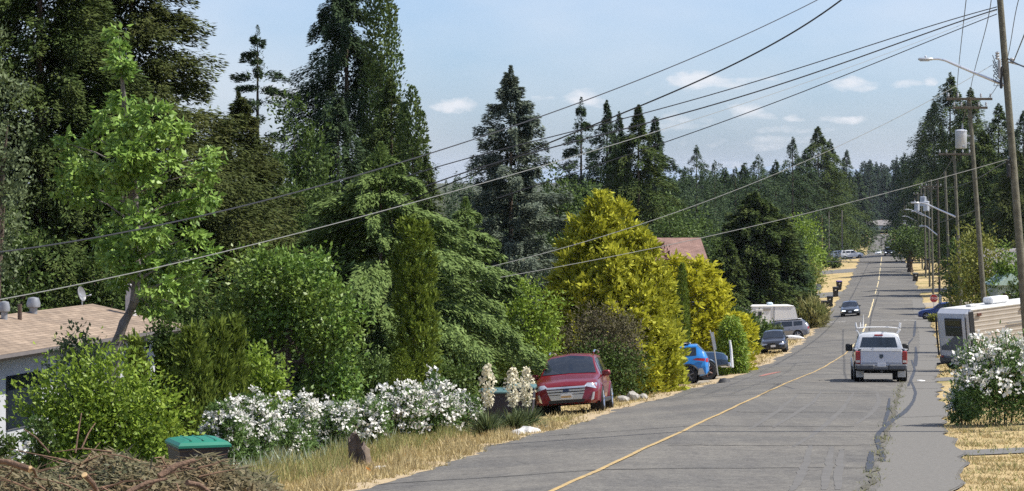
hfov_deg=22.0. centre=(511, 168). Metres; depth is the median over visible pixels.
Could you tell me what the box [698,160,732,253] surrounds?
fir tree
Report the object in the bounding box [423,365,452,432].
flowering shrub
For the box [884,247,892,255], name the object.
distant car
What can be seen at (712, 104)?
overhead wire
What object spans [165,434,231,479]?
wheeled bin
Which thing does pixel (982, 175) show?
overhead wire
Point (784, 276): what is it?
cedar tree
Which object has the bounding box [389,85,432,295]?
poplar tree
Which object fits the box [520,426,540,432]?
stone
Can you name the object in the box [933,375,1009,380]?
driveway
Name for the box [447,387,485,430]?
flowering shrub
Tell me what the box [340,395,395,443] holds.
flowering shrub
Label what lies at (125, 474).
brush pile
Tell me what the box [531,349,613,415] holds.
parked car
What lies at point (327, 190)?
broadleaf tree
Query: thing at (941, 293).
broadleaf tree
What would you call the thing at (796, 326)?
parked car
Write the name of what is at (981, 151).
fir tree
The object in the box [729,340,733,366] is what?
marker post
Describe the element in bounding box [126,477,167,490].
cut branch
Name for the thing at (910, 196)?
fir tree
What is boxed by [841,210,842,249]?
utility pole
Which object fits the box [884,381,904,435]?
crack dirt
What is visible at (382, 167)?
overhead wire
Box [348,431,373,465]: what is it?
tree stump
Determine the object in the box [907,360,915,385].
tar seal
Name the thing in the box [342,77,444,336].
fir tree
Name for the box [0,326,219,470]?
shrub
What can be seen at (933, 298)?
road sign
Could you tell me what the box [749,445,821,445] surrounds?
crack
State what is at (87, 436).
cut branch
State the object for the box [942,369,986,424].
flowering shrub
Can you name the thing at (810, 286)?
shrub
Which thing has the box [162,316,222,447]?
cypress tree
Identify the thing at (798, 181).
fir tree
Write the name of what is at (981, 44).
overhead wire
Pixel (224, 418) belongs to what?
flowering shrub
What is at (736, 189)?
overhead wire
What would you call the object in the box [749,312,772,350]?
shrub
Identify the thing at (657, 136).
fir tree
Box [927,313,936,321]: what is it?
hedge
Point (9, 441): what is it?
shrub
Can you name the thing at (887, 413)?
tar seal
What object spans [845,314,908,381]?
pickup truck
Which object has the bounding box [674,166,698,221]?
fir tree
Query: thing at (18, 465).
cut branch
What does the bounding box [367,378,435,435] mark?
flowering shrub
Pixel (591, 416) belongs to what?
verge
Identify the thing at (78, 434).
cut branch
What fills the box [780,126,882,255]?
fir tree
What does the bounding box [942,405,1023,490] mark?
weeds
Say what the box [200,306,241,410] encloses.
cypress tree
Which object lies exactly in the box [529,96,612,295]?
fir tree
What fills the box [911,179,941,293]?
utility pole
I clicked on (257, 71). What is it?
pine tree
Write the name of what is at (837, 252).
distant car
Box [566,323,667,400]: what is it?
shrub
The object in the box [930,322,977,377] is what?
dry grass
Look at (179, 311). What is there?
broadleaf tree
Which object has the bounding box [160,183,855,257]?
woodland floor
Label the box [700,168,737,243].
fir tree
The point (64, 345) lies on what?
shrub
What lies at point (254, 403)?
flowering shrub
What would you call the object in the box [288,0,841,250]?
overhead wire
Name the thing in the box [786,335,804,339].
white hull
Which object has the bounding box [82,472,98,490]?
cut branch
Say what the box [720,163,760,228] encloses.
fir tree
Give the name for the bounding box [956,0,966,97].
overhead wire
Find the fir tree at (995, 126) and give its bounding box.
[940,103,1022,272]
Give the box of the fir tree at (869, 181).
[860,159,883,219]
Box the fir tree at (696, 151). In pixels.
[675,146,751,280]
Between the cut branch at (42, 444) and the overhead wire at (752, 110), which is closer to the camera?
the cut branch at (42, 444)
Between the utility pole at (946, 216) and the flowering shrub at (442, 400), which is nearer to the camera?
the flowering shrub at (442, 400)
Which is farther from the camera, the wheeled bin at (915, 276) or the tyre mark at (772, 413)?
the wheeled bin at (915, 276)
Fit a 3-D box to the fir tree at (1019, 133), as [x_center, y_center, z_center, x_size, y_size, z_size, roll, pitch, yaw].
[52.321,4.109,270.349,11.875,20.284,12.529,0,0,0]
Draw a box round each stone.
[511,429,524,434]
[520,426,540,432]
[617,395,629,401]
[626,391,639,400]
[639,393,647,399]
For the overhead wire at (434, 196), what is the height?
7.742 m
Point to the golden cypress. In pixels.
(638, 277)
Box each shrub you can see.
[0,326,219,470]
[0,430,37,473]
[19,414,48,462]
[25,416,64,475]
[27,317,128,452]
[131,301,190,417]
[196,392,253,464]
[213,411,263,467]
[227,384,291,460]
[244,339,300,423]
[256,413,316,454]
[266,387,324,451]
[296,342,404,422]
[306,394,364,449]
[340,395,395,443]
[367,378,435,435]
[406,375,470,436]
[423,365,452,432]
[424,352,484,422]
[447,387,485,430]
[486,274,573,406]
[499,318,558,387]
[547,297,660,389]
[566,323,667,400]
[659,243,670,271]
[661,248,764,370]
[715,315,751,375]
[717,301,764,353]
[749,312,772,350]
[760,317,783,329]
[778,290,833,328]
[793,264,822,300]
[807,258,830,295]
[825,257,843,268]
[941,319,1023,426]
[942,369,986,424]
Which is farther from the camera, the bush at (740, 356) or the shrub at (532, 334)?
the bush at (740, 356)
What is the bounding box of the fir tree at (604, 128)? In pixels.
[571,100,641,222]
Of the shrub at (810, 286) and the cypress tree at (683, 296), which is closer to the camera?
the cypress tree at (683, 296)
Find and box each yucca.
[463,363,513,432]
[494,367,535,429]
[506,366,551,426]
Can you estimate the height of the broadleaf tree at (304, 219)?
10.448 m
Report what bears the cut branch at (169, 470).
on the brush pile
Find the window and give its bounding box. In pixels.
[6,370,40,430]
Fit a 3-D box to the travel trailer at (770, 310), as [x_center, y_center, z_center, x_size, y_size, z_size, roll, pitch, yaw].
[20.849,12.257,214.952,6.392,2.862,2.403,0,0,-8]
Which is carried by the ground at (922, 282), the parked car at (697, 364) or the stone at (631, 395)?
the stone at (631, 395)
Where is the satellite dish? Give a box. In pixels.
[78,286,90,304]
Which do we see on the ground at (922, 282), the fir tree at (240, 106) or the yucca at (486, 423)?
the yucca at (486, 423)
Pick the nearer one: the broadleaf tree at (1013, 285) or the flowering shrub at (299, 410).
the flowering shrub at (299, 410)
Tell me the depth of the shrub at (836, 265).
454.47 m
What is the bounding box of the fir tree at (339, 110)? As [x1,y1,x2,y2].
[305,94,390,341]
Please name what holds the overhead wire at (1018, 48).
attached to the utility pole at (1003, 75)
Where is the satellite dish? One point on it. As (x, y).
(81, 294)
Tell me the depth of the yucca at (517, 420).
61.91 m
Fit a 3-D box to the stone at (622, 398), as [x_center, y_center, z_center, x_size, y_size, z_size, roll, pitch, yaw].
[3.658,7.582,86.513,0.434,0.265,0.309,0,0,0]
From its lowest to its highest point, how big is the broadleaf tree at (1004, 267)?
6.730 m
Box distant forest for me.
[635,155,1008,225]
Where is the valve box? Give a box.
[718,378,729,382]
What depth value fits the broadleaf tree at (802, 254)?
289.79 m
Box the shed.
[985,273,1018,298]
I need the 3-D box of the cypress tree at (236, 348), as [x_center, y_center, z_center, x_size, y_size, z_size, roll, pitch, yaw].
[-6.265,4.981,59.489,1.201,3.570,1.238,0,0,0]
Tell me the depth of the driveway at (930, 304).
282.69 m
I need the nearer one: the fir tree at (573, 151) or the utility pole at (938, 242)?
the fir tree at (573, 151)
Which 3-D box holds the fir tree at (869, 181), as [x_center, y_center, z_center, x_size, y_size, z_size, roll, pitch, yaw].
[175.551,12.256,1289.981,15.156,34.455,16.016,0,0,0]
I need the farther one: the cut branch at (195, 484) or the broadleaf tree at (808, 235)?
the broadleaf tree at (808, 235)
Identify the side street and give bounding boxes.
[524,255,901,261]
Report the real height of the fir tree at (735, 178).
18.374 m
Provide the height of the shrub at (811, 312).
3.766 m
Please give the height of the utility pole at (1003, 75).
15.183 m
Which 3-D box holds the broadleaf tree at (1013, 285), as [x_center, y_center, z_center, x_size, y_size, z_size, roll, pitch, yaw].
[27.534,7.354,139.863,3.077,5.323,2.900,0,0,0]
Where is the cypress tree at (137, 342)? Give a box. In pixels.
[120,327,159,442]
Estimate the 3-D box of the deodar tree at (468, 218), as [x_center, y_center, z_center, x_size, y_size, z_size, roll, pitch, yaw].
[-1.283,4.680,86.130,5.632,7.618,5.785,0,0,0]
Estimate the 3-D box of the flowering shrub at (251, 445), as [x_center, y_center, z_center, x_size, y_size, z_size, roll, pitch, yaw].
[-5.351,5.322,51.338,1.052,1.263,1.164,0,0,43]
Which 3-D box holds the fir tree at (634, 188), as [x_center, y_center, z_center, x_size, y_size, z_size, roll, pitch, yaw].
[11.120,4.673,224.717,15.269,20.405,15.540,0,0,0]
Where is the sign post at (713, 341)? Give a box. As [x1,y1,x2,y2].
[709,330,717,374]
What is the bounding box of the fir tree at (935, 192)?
[919,142,976,260]
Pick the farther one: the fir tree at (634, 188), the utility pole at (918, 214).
the utility pole at (918, 214)
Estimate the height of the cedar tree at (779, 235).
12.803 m
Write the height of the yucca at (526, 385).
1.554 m
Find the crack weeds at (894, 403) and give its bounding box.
[878,381,906,429]
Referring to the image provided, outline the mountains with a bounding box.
[534,163,911,182]
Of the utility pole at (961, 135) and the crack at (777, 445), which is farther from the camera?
the utility pole at (961, 135)
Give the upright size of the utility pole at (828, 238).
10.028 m
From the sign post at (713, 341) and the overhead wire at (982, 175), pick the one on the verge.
the sign post at (713, 341)
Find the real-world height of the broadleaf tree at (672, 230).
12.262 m
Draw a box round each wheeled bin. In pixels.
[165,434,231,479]
[480,387,511,423]
[508,383,536,415]
[827,296,832,306]
[832,286,838,296]
[836,280,842,289]
[912,273,918,280]
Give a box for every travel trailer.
[745,302,797,324]
[935,295,1022,368]
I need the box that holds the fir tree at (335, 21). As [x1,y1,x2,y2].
[277,0,424,344]
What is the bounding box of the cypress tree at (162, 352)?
[148,332,188,438]
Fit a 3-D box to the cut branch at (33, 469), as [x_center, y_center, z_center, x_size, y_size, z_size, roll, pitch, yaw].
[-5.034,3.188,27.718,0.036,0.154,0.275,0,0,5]
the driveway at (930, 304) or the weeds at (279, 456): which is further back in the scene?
the driveway at (930, 304)
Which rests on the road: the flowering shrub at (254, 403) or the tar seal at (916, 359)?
the tar seal at (916, 359)
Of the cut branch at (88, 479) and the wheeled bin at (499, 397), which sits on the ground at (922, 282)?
the wheeled bin at (499, 397)
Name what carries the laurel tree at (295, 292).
on the garden bed
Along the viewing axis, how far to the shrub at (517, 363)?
83.98 m
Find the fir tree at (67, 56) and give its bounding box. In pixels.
[0,0,220,357]
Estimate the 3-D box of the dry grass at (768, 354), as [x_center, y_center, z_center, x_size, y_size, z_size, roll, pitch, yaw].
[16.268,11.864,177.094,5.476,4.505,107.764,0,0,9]
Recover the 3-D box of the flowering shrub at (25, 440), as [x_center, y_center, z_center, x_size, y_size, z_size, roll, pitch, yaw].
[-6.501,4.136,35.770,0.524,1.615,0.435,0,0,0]
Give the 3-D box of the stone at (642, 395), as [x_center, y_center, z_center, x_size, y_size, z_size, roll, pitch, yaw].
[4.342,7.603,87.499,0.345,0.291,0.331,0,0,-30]
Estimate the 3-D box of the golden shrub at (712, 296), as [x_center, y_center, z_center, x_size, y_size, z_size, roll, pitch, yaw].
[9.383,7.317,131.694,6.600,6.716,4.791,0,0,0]
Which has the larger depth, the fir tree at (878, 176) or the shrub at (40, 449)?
the fir tree at (878, 176)
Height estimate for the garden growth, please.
2.841 m
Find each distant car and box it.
[833,250,852,257]
[839,249,863,258]
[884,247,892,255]
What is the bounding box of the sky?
[1,0,1023,182]
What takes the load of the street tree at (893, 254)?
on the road
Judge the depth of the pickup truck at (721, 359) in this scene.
117.35 m
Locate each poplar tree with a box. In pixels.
[356,0,409,297]
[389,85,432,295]
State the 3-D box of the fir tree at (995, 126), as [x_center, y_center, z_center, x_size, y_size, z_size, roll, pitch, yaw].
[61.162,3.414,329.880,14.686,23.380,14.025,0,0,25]
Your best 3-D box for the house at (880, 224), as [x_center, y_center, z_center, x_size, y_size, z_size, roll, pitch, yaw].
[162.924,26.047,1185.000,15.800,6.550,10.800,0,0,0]
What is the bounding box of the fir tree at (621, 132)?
[608,111,631,211]
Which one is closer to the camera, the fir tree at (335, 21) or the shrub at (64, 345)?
the shrub at (64, 345)
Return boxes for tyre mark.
[749,394,799,428]
[772,392,821,426]
[788,446,812,490]
[792,392,854,446]
[821,446,834,489]
[833,448,844,489]
[855,392,880,423]
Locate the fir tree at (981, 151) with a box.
[930,130,1021,286]
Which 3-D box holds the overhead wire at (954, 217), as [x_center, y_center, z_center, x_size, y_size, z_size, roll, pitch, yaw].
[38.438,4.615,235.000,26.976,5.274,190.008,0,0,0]
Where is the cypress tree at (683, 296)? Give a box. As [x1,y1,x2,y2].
[676,262,691,343]
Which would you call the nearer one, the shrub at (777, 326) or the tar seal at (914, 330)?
the shrub at (777, 326)
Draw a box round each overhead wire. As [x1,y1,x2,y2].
[0,0,816,252]
[0,10,996,299]
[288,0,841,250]
[403,9,996,195]
[405,7,996,176]
[469,159,1006,282]
[485,65,991,267]
[497,14,996,198]
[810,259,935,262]
[915,105,966,199]
[929,206,981,225]
[946,161,1005,188]
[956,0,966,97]
[969,0,991,97]
[988,0,1018,97]
[1013,35,1023,60]
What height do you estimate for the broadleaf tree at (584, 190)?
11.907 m
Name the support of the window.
in the house at (20, 333)
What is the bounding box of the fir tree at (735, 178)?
[711,167,750,237]
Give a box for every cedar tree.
[707,191,813,308]
[712,236,751,330]
[759,223,816,303]
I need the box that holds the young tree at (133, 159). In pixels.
[48,22,230,426]
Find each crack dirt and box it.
[861,436,886,490]
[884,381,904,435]
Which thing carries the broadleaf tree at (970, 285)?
on the ground at (922, 282)
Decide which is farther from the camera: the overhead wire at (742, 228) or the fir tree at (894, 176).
the fir tree at (894, 176)
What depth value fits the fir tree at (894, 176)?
819.76 m
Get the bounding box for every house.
[0,283,183,458]
[655,238,707,310]
[857,219,892,231]
[984,248,1015,295]
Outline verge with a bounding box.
[342,327,820,490]
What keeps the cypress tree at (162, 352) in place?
on the garden bed
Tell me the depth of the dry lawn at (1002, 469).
39.34 m
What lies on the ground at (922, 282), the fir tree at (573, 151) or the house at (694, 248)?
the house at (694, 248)
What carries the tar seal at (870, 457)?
on the road
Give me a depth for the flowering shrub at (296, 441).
53.93 m
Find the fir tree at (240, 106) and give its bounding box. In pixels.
[198,92,312,306]
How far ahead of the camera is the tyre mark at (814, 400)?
66.75 m
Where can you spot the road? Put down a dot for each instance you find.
(717, 453)
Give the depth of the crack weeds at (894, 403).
72.82 m
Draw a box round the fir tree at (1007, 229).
[972,149,1023,297]
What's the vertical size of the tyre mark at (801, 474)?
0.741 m
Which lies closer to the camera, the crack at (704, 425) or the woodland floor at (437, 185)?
the crack at (704, 425)
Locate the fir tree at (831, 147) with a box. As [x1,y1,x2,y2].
[801,139,864,251]
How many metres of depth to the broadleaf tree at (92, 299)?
75.83 m
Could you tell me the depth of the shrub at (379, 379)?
69.77 m
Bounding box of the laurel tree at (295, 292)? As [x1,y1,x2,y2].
[204,229,380,430]
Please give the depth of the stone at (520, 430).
59.23 m
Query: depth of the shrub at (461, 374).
72.89 m
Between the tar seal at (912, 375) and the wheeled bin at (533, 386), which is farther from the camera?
the tar seal at (912, 375)
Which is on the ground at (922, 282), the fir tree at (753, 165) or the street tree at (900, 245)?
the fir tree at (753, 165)
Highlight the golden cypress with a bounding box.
[533,187,691,396]
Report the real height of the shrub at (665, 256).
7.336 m
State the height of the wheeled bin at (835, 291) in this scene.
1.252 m
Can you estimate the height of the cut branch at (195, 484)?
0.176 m
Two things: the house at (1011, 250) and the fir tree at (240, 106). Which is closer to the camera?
the fir tree at (240, 106)
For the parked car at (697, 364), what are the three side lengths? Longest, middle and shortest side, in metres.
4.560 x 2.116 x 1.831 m
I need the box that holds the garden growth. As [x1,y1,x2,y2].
[38,418,408,473]
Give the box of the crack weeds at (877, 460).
[852,434,895,490]
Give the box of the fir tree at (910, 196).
[878,102,952,251]
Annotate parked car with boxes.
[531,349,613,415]
[680,342,709,383]
[759,330,787,353]
[770,318,809,336]
[918,302,965,318]
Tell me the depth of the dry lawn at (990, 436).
52.95 m
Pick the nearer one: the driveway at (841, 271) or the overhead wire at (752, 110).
the overhead wire at (752, 110)
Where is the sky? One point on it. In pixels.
(457, 53)
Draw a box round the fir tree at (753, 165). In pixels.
[726,154,795,268]
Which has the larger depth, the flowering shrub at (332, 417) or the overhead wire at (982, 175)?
the overhead wire at (982, 175)
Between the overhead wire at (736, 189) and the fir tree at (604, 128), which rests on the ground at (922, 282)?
the fir tree at (604, 128)
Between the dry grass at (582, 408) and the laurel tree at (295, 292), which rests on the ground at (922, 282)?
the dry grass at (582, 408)
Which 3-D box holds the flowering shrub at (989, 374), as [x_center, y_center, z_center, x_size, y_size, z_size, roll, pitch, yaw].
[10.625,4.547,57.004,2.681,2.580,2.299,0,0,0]
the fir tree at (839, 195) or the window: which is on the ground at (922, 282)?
the fir tree at (839, 195)
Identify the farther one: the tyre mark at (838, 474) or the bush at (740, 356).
the bush at (740, 356)
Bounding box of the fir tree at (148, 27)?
[5,0,370,386]
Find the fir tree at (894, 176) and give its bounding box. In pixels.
[886,155,902,240]
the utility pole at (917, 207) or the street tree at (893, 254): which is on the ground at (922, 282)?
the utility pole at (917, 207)
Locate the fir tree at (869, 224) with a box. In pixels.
[837,172,882,247]
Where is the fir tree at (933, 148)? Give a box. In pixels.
[883,72,992,251]
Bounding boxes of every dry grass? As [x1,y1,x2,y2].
[232,417,578,490]
[463,382,714,437]
[717,326,815,375]
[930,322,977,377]
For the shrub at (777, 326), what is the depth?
189.70 m
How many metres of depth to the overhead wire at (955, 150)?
222.56 m
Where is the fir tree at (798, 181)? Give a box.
[772,138,836,274]
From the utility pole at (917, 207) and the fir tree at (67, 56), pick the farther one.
the utility pole at (917, 207)
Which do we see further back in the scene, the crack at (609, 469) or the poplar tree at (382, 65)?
the poplar tree at (382, 65)
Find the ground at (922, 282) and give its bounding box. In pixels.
[283,232,1023,490]
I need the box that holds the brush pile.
[0,443,287,490]
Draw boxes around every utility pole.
[828,214,829,258]
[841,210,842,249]
[902,192,919,259]
[905,187,926,276]
[911,150,970,305]
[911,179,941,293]
[913,189,926,268]
[918,0,1023,339]
[919,179,940,295]
[919,183,935,286]
[944,171,951,306]
[946,93,991,302]
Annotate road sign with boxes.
[930,294,937,306]
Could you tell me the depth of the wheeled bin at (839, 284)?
344.68 m
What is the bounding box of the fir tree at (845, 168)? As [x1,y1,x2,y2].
[838,150,863,250]
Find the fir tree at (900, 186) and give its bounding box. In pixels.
[891,152,912,240]
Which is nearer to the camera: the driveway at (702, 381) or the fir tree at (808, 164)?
the driveway at (702, 381)
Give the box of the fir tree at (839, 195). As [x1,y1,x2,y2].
[816,171,864,254]
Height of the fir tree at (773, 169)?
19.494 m
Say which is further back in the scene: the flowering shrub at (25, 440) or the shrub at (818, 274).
the shrub at (818, 274)
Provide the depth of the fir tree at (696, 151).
359.56 m
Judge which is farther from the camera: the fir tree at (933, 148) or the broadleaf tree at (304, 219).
the fir tree at (933, 148)
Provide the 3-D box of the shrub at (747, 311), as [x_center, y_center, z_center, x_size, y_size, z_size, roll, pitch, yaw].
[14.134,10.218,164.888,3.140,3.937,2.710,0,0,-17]
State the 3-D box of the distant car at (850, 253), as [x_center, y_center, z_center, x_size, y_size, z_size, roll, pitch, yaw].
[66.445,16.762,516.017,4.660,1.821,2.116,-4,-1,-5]
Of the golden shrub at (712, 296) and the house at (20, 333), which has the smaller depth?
the house at (20, 333)
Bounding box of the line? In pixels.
[549,351,847,490]
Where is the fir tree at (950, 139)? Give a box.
[898,87,1006,269]
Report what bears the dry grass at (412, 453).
on the ground at (922, 282)
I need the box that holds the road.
[356,234,969,490]
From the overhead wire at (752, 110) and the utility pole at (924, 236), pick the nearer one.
the overhead wire at (752, 110)
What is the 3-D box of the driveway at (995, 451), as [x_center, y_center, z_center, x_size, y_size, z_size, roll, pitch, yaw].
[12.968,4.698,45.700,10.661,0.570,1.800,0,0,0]
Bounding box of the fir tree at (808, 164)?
[788,148,850,262]
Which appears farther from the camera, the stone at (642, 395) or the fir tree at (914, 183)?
the fir tree at (914, 183)
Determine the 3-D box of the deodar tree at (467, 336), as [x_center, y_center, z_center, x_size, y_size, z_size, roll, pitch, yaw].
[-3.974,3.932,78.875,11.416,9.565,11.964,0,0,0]
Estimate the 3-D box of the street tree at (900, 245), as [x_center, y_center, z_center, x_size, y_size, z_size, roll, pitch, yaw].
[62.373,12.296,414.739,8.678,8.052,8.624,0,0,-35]
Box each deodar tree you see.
[244,141,548,419]
[432,196,537,390]
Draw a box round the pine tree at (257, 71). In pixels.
[206,25,295,207]
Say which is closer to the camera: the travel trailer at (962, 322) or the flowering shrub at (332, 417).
the flowering shrub at (332, 417)
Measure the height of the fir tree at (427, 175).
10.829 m
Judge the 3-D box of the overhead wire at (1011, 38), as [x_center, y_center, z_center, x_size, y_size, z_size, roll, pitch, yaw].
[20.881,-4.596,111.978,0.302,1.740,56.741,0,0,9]
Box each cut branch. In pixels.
[0,459,32,472]
[24,429,49,452]
[29,466,36,476]
[75,413,81,452]
[81,423,95,448]
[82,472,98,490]
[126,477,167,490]
[157,458,195,477]
[185,480,210,490]
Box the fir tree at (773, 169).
[759,159,821,268]
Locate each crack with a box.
[378,467,835,484]
[535,425,853,436]
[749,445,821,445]
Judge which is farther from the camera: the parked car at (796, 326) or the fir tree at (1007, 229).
the fir tree at (1007, 229)
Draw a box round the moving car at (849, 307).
[839,301,860,316]
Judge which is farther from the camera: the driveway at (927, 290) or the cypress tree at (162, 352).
the driveway at (927, 290)
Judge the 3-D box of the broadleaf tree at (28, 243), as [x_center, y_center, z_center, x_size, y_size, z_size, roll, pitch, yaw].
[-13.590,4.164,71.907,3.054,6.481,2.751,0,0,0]
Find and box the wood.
[946,164,1010,253]
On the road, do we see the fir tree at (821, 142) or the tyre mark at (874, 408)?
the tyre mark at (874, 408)
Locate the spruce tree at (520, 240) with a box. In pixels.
[458,65,578,382]
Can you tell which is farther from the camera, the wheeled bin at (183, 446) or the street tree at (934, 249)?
the street tree at (934, 249)
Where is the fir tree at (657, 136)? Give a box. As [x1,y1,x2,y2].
[633,116,700,237]
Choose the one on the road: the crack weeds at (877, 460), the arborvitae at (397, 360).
the crack weeds at (877, 460)
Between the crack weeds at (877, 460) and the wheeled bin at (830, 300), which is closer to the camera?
the crack weeds at (877, 460)
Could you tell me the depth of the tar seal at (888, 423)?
59.30 m
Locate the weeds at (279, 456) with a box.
[227,424,396,469]
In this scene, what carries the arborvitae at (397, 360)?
on the garden bed
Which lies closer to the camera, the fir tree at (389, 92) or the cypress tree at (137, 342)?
the cypress tree at (137, 342)
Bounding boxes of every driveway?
[678,376,723,385]
[817,291,843,297]
[820,268,854,273]
[917,288,951,292]
[922,301,971,306]
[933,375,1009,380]
[963,447,1023,454]
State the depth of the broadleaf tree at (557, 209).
179.81 m
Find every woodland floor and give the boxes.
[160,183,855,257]
[468,264,819,372]
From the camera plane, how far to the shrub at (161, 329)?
56.84 m
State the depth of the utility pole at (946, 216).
214.91 m
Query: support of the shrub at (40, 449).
on the ground at (922, 282)
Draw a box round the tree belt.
[420,159,801,286]
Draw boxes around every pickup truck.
[699,351,730,379]
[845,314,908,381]
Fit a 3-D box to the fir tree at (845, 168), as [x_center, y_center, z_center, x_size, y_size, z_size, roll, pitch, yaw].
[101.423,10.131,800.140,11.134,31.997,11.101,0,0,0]
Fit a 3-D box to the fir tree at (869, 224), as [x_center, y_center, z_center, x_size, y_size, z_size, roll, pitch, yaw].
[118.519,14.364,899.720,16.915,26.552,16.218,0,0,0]
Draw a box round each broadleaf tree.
[0,25,44,314]
[1,209,70,313]
[49,245,149,309]
[97,229,229,374]
[249,141,328,253]
[267,84,347,250]
[288,152,372,341]
[532,157,584,296]
[546,178,614,240]
[647,187,715,250]
[675,203,722,282]
[749,236,816,282]
[789,209,835,282]
[935,219,1015,306]
[937,237,975,307]
[985,236,1018,297]
[1003,261,1019,298]
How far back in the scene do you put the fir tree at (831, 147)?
599.41 m
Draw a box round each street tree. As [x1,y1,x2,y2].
[882,221,936,271]
[890,235,919,267]
[914,233,945,269]
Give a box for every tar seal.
[866,451,874,470]
[875,382,916,460]
[883,398,890,424]
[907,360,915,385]
[913,321,915,336]
[914,347,917,365]
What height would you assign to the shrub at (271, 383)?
2.864 m
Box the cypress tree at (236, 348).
[217,310,259,412]
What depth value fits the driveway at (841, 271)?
434.79 m
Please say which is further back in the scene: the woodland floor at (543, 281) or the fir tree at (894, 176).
the fir tree at (894, 176)
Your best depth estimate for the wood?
321.71 m
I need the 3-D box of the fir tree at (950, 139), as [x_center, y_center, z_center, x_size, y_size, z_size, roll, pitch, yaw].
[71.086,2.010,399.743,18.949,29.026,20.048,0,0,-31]
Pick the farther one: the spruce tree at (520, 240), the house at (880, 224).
the house at (880, 224)
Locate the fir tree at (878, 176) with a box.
[870,166,889,219]
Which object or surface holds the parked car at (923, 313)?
on the side street
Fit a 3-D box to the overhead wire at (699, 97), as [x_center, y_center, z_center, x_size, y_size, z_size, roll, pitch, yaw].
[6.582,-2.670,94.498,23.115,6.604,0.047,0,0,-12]
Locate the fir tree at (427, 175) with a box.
[413,152,446,245]
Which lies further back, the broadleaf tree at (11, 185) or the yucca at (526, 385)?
the broadleaf tree at (11, 185)
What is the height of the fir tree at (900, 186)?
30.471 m
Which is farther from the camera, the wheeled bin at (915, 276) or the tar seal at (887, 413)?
the wheeled bin at (915, 276)
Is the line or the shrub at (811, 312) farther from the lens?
the shrub at (811, 312)
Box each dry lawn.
[938,408,1023,449]
[953,453,1023,490]
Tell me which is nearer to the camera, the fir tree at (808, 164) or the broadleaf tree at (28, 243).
the broadleaf tree at (28, 243)
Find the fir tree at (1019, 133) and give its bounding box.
[980,110,1023,246]
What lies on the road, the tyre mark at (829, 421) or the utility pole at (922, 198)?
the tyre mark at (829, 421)
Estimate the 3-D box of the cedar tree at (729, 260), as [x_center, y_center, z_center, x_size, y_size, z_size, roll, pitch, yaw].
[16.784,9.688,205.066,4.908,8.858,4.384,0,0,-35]
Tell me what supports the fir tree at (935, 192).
on the ground at (922, 282)
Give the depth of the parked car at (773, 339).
169.49 m
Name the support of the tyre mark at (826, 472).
on the road
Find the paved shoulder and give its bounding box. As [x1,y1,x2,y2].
[877,299,965,490]
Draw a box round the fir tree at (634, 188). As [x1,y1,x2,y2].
[589,104,713,262]
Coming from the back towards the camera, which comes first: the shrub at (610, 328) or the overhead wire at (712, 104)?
the overhead wire at (712, 104)
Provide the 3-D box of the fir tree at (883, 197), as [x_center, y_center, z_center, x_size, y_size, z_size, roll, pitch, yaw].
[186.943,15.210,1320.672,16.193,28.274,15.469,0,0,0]
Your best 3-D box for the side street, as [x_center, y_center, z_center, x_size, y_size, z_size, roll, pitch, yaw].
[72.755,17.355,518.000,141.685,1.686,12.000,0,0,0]
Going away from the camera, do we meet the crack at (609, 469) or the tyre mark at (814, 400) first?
the crack at (609, 469)
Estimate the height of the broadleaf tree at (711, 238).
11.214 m
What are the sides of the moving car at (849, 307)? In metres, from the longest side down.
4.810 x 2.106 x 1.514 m
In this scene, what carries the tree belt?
on the ground at (922, 282)
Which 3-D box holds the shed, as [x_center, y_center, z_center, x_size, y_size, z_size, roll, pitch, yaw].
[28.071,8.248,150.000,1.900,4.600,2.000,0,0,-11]
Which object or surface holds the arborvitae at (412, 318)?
on the garden bed
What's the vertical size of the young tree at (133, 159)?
8.889 m
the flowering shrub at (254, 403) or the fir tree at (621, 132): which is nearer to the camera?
the flowering shrub at (254, 403)
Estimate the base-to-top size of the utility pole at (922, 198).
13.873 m
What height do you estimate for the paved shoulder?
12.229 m
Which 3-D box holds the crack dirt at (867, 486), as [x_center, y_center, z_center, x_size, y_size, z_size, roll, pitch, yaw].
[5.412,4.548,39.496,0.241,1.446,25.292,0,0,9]
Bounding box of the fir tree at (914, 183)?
[895,135,935,224]
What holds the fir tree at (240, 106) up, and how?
on the garden bed
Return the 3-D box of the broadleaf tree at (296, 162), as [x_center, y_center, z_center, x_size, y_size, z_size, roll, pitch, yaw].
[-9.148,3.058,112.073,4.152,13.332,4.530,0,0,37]
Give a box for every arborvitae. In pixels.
[383,348,417,423]
[385,213,443,419]
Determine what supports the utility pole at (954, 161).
on the ground at (922, 282)
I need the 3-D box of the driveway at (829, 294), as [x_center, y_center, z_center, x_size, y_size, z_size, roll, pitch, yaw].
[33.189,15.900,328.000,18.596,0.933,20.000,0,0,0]
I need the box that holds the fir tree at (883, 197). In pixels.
[872,171,892,219]

